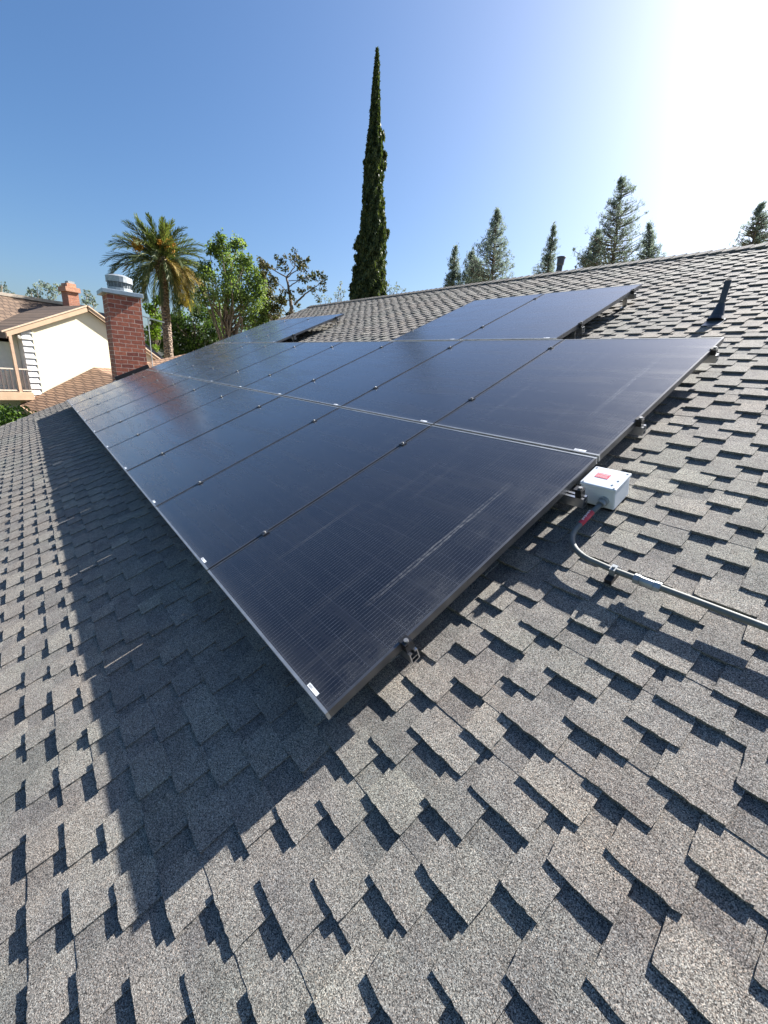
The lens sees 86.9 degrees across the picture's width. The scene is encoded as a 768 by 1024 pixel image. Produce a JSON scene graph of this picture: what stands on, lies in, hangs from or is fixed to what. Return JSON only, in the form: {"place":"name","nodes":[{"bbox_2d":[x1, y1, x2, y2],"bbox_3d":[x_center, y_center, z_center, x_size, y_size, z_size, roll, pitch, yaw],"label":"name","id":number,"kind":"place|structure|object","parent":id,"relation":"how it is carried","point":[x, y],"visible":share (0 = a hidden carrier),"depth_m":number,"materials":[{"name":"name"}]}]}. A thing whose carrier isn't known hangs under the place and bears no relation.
{"place":"outdoors","nodes":[
{"label":"outdoors","id":0,"kind":"place"},
{"bbox_2d":[0,0,767,357],"label":"sky","id":1,"kind":"structure","parent":0,"point":[249,118],"materials":[{"name":"blue"}]},
{"label":"ground","id":2,"kind":"structure","parent":0,"visible":0},
{"bbox_2d":[0,282,14,293],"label":"tree","id":3,"kind":"object","parent":2,"relation":"on","point":[4,288],"visible":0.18,"depth_m":37.73,"materials":[{"name":"green plant"}]},
{"bbox_2d":[0,403,36,425],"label":"hedge","id":4,"kind":"object","parent":2,"relation":"on","point":[5,417],"visible":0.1,"depth_m":13.36,"materials":[{"name":"green plant"}]},
{"bbox_2d":[25,280,61,299],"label":"tree","id":5,"kind":"object","parent":2,"relation":"on","point":[50,289],"visible":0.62,"depth_m":37.05,"materials":[{"name":"green plant"}]},
{"bbox_2d":[81,289,98,308],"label":"tree","id":6,"kind":"object","parent":2,"relation":"on","point":[87,301],"visible":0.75,"depth_m":36.84,"materials":[{"name":"green plant"}]},
{"bbox_2d":[0,281,184,421],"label":"house","id":7,"kind":"structure","parent":2,"relation":"on","point":[53,352],"depth_m":18.12,"materials":[{"name":"white paint"}]},
{"bbox_2d":[142,316,163,366],"bbox_3d":[-9.867,-5.061,17.908,0.811,6.481,0.050,-5,21,-28],"label":"pole","id":8,"kind":"object","parent":2,"relation":"on","point":[149,333],"visible":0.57,"depth_m":16.99,"materials":[{"name":"metal"}]},
{"bbox_2d":[99,212,214,357],"bbox_3d":[-14.478,-11.952,27.032,6.503,13.014,6.797,-11,24,-39],"label":"palm tree","id":9,"kind":"object","parent":2,"relation":"on","point":[164,263],"visible":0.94,"depth_m":25.09,"materials":[{"name":"green plant"}]},
{"bbox_2d":[142,295,188,352],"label":"broadleaf tree","id":10,"kind":"object","parent":2,"relation":"on","point":[155,331],"visible":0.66,"depth_m":28.81,"materials":[{"name":"green plant"}]},
{"bbox_2d":[144,294,250,356],"bbox_3d":[-14.612,-12.259,33.048,8.665,10.154,4.743,2,19,-7],"label":"broadleaf tree","id":11,"kind":"object","parent":2,"relation":"on","point":[189,341],"visible":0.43,"depth_m":31.49,"materials":[{"name":"green plant"}]},
{"bbox_2d":[191,227,273,340],"bbox_3d":[-9.657,-10.886,26.278,4.978,12.649,4.860,-11,24,-39],"label":"broadleaf tree","id":12,"kind":"object","parent":2,"relation":"on","point":[235,292],"visible":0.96,"depth_m":24.66,"materials":[{"name":"green plant"}]},
{"bbox_2d":[247,255,299,326],"bbox_3d":[-7.600,-10.796,28.045,4.005,11.669,2.692,1,19,-11],"label":"broadleaf tree","id":13,"kind":"object","parent":2,"relation":"on","point":[275,310],"visible":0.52,"depth_m":26.39,"materials":[{"name":"green plant"}]},
{"bbox_2d":[258,247,327,313],"bbox_3d":[-5.948,-10.376,26.383,4.316,11.834,1.903,0,19,-13],"label":"open branched tree","id":14,"kind":"object","parent":2,"relation":"on","point":[312,275],"visible":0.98,"depth_m":25.00,"materials":[{"name":"green plant"}]},
{"bbox_2d":[320,281,344,303],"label":"tree","id":15,"kind":"object","parent":2,"relation":"on","point":[340,299],"visible":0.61,"depth_m":30.37,"materials":[{"name":"green plant"}]},
{"bbox_2d":[348,46,389,299],"bbox_3d":[-0.693,-10.769,19.572,2.086,17.869,2.112,-11,24,-39],"label":"cypress tree","id":16,"kind":"object","parent":2,"relation":"on","point":[368,269],"visible":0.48,"depth_m":18.30,"materials":[{"name":"green plant"}]},
{"bbox_2d":[0,242,767,1023],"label":"house","id":17,"kind":"structure","parent":2,"relation":"on","point":[530,786],"depth_m":1.28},
{"bbox_2d":[89,398,419,663],"bbox_3d":[-3.215,-0.988,5.150,0.074,0.195,10.413,-11,24,-39],"label":"mounting rail","id":18,"kind":"object","parent":17,"relation":"attached to","point":[409,652],"visible":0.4,"depth_m":1.43,"materials":[{"name":"metal"}]},
{"bbox_2d":[67,370,155,405],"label":"solar panel","id":19,"kind":"object","parent":18,"relation":"attached to","point":[105,388],"visible":0.94,"depth_m":8.58,"materials":[{"name":"glass"}]},
{"bbox_2d":[72,372,170,411],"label":"solar panel","id":20,"kind":"object","parent":18,"relation":"attached to","point":[110,394],"visible":0.94,"depth_m":7.76,"materials":[{"name":"glass"}]},
{"bbox_2d":[77,375,187,421],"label":"solar panel","id":21,"kind":"object","parent":18,"relation":"attached to","point":[122,399],"visible":0.92,"depth_m":6.93,"materials":[{"name":"glass"}]},
{"bbox_2d":[85,378,211,432],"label":"solar panel","id":22,"kind":"object","parent":18,"relation":"attached to","point":[129,410],"visible":0.92,"depth_m":6.10,"materials":[{"name":"glass"}]},
{"bbox_2d":[94,383,239,448],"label":"solar panel","id":23,"kind":"object","parent":18,"relation":"attached to","point":[125,430],"visible":0.95,"depth_m":5.28,"materials":[{"name":"glass"}]},
{"bbox_2d":[107,388,280,471],"bbox_3d":[-2.118,-0.981,4.521,1.709,0.035,1.137,-36,38,-26],"label":"solar panel","id":24,"kind":"object","parent":18,"relation":"attached to","point":[139,449],"visible":0.94,"depth_m":4.44,"materials":[{"name":"glass"}]},
{"bbox_2d":[126,396,338,509],"bbox_3d":[-1.385,-0.643,3.701,1.709,0.035,1.137,-36,38,-26],"label":"solar panel","id":25,"kind":"object","parent":18,"relation":"attached to","point":[166,476],"visible":0.94,"depth_m":3.60,"materials":[{"name":"glass"}]},
{"bbox_2d":[155,407,430,571],"bbox_3d":[-0.653,-0.306,2.881,1.709,0.035,1.137,-36,38,-26],"label":"solar panel","id":26,"kind":"object","parent":18,"relation":"attached to","point":[216,519],"visible":0.94,"depth_m":2.75,"materials":[{"name":"glass"}]},
{"bbox_2d":[208,425,596,719],"bbox_3d":[0.080,0.030,2.060,1.709,0.035,1.137,-36,38,-26],"label":"solar panel","id":27,"kind":"object","parent":18,"relation":"attached to","point":[337,594],"visible":1,"depth_m":1.87,"materials":[{"name":"glass"}]},
{"bbox_2d":[245,334,295,341],"bbox_3d":[-2.865,-3.885,9.165,0.074,0.195,3.530,-11,24,-39],"label":"mounting rail","id":28,"kind":"object","parent":17,"relation":"attached to","point":[293,337],"visible":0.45,"depth_m":7.95,"materials":[{"name":"metal"}]},
{"bbox_2d":[215,319,289,342],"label":"solar panel","id":29,"kind":"object","parent":28,"relation":"attached to","point":[241,335],"visible":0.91,"depth_m":10.11,"materials":[{"name":"glass"}]},
{"bbox_2d":[231,316,314,342],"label":"solar panel","id":30,"kind":"object","parent":28,"relation":"attached to","point":[270,330],"visible":0.9,"depth_m":9.28,"materials":[{"name":"glass"}]},
{"bbox_2d":[251,313,344,342],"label":"solar panel","id":31,"kind":"object","parent":28,"relation":"attached to","point":[296,329],"visible":0.94,"depth_m":8.38,"materials":[{"name":"glass"}]},
{"bbox_2d":[284,316,338,325],"bbox_3d":[-2.085,-4.453,9.627,0.074,0.195,3.530,-11,24,-39],"label":"mounting rail","id":32,"kind":"object","parent":17,"relation":"attached to","point":[336,320],"visible":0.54,"depth_m":8.41,"materials":[{"name":"metal"}]},
{"bbox_2d":[143,376,586,508],"bbox_3d":[-2.416,-1.552,5.597,0.074,0.195,10.463,-11,24,-39],"label":"mounting rail","id":33,"kind":"object","parent":17,"relation":"attached to","point":[577,497],"visible":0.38,"depth_m":1.88,"materials":[{"name":"metal"}]},
{"bbox_2d":[163,362,645,435],"bbox_3d":[-1.904,-1.944,5.928,0.074,0.195,10.413,-11,24,-39],"label":"mounting rail","id":34,"kind":"object","parent":17,"relation":"attached to","point":[639,429],"visible":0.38,"depth_m":2.22,"materials":[{"name":"metal"}]},
{"bbox_2d":[146,343,228,371],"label":"solar panel","id":35,"kind":"object","parent":34,"relation":"attached to","point":[182,358],"visible":0.9,"depth_m":9.34,"materials":[{"name":"glass"}]},
{"bbox_2d":[158,343,248,374],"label":"solar panel","id":36,"kind":"object","parent":34,"relation":"attached to","point":[181,366],"visible":0.92,"depth_m":8.51,"materials":[{"name":"glass"}]},
{"bbox_2d":[173,343,272,377],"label":"solar panel","id":37,"kind":"object","parent":34,"relation":"attached to","point":[202,367],"visible":0.91,"depth_m":7.68,"materials":[{"name":"glass"}]},
{"bbox_2d":[191,342,304,382],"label":"solar panel","id":38,"kind":"object","parent":34,"relation":"attached to","point":[236,364],"visible":0.9,"depth_m":6.85,"materials":[{"name":"glass"}]},
{"bbox_2d":[213,342,341,387],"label":"solar panel","id":39,"kind":"object","parent":34,"relation":"attached to","point":[244,377],"visible":0.91,"depth_m":6.03,"materials":[{"name":"glass"}]},
{"bbox_2d":[243,341,392,395],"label":"solar panel","id":40,"kind":"object","parent":34,"relation":"attached to","point":[282,382],"visible":0.91,"depth_m":5.19,"materials":[{"name":"glass"}]},
{"bbox_2d":[283,341,461,407],"bbox_3d":[-0.127,-1.561,4.448,1.709,0.035,1.137,-36,38,-26],"label":"solar panel","id":41,"kind":"object","parent":34,"relation":"attached to","point":[349,382],"visible":0.9,"depth_m":4.36,"materials":[{"name":"glass"}]},
{"bbox_2d":[342,339,563,425],"bbox_3d":[0.606,-1.223,3.628,1.709,0.035,1.137,-36,38,-26],"label":"solar panel","id":42,"kind":"object","parent":34,"relation":"attached to","point":[436,388],"visible":0.89,"depth_m":3.52,"materials":[{"name":"glass"}]},
{"bbox_2d":[434,337,723,461],"bbox_3d":[1.338,-0.888,2.807,1.709,0.035,1.137,-36,38,-26],"label":"solar panel","id":43,"kind":"object","parent":34,"relation":"attached to","point":[593,397],"visible":0.95,"depth_m":2.66,"materials":[{"name":"glass"}]},
{"bbox_2d":[204,346,718,362],"bbox_3d":[-1.124,-2.513,6.391,0.074,0.195,10.413,-11,24,-39],"label":"mounting rail","id":44,"kind":"object","parent":17,"relation":"attached to","point":[713,357],"visible":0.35,"depth_m":2.68,"materials":[{"name":"metal"}]},
{"bbox_2d":[411,321,584,338],"bbox_3d":[1.127,-2.049,4.694,0.074,0.195,2.377,-11,24,-39],"label":"mounting rail","id":45,"kind":"object","parent":17,"relation":"attached to","point":[581,329],"visible":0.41,"depth_m":3.86,"materials":[{"name":"metal"}]},
{"bbox_2d":[391,293,544,341],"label":"solar panel","id":46,"kind":"object","parent":45,"relation":"attached to","point":[464,321],"visible":0.9,"depth_m":5.18,"materials":[{"name":"glass"}]},
{"bbox_2d":[459,284,641,340],"bbox_3d":[1.819,-2.173,4.440,1.709,0.035,1.137,-36,38,-26],"label":"solar panel","id":47,"kind":"object","parent":45,"relation":"attached to","point":[553,316],"visible":0.94,"depth_m":4.33,"materials":[{"name":"glass"}]},
{"bbox_2d":[462,288,636,308],"bbox_3d":[1.907,-2.618,5.156,0.074,0.195,2.377,-11,24,-39],"label":"mounting rail","id":48,"kind":"object","parent":17,"relation":"attached to","point":[631,296],"visible":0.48,"depth_m":4.35,"materials":[{"name":"metal"}]},
{"bbox_2d":[580,466,631,511],"bbox_3d":[1.045,-0.099,1.936,0.191,0.140,0.165,-36,38,-26],"label":"junction box","id":49,"kind":"object","parent":17,"relation":"attached to","point":[608,489],"visible":0.98,"depth_m":1.89,"materials":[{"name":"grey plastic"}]},
{"bbox_2d":[569,503,767,631],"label":"conduit","id":50,"kind":"object","parent":17,"relation":"on","point":[614,574],"visible":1,"depth_m":1.50,"materials":[{"name":"metal"}]},
{"bbox_2d":[386,279,405,294],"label":"tree","id":51,"kind":"object","parent":2,"relation":"on","point":[395,288],"visible":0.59,"depth_m":31.92,"materials":[{"name":"green plant"}]},
{"bbox_2d":[443,241,462,286],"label":"pine tree","id":52,"kind":"object","parent":2,"relation":"on","point":[453,275],"visible":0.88,"depth_m":38.08,"materials":[{"name":"green plant"}]},
{"bbox_2d":[455,249,486,284],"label":"pine tree","id":53,"kind":"object","parent":2,"relation":"on","point":[472,256],"visible":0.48,"depth_m":39.34,"materials":[{"name":"green plant"}]},
{"bbox_2d":[457,206,514,284],"bbox_3d":[9.021,-17.865,39.502,5.707,20.378,5.661,-11,24,-39],"label":"pine tree","id":54,"kind":"object","parent":2,"relation":"on","point":[499,264],"visible":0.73,"depth_m":36.85,"materials":[{"name":"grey plant"}]},
{"bbox_2d":[531,221,558,274],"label":"pine tree","id":55,"kind":"object","parent":2,"relation":"on","point":[551,249],"visible":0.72,"depth_m":34.41,"materials":[{"name":"green plant"}]},
{"bbox_2d":[575,227,610,268],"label":"pine tree","id":56,"kind":"object","parent":2,"relation":"on","point":[592,257],"visible":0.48,"depth_m":33.97,"materials":[{"name":"green plant"}]},
{"bbox_2d":[571,173,656,267],"bbox_3d":[18.065,-16.050,34.629,6.572,21.474,6.728,-11,24,-39],"label":"pine tree","id":57,"kind":"object","parent":2,"relation":"on","point":[615,250],"visible":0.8,"depth_m":32.05,"materials":[{"name":"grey plant"}]},
{"bbox_2d":[636,219,666,259],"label":"pine tree","id":58,"kind":"object","parent":2,"relation":"on","point":[650,237],"visible":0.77,"depth_m":30.11,"materials":[{"name":"green plant"}]},
{"bbox_2d":[724,200,767,247],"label":"pine tree","id":59,"kind":"object","parent":2,"relation":"on","point":[759,219],"visible":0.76,"depth_m":26.95,"materials":[{"name":"green plant"}]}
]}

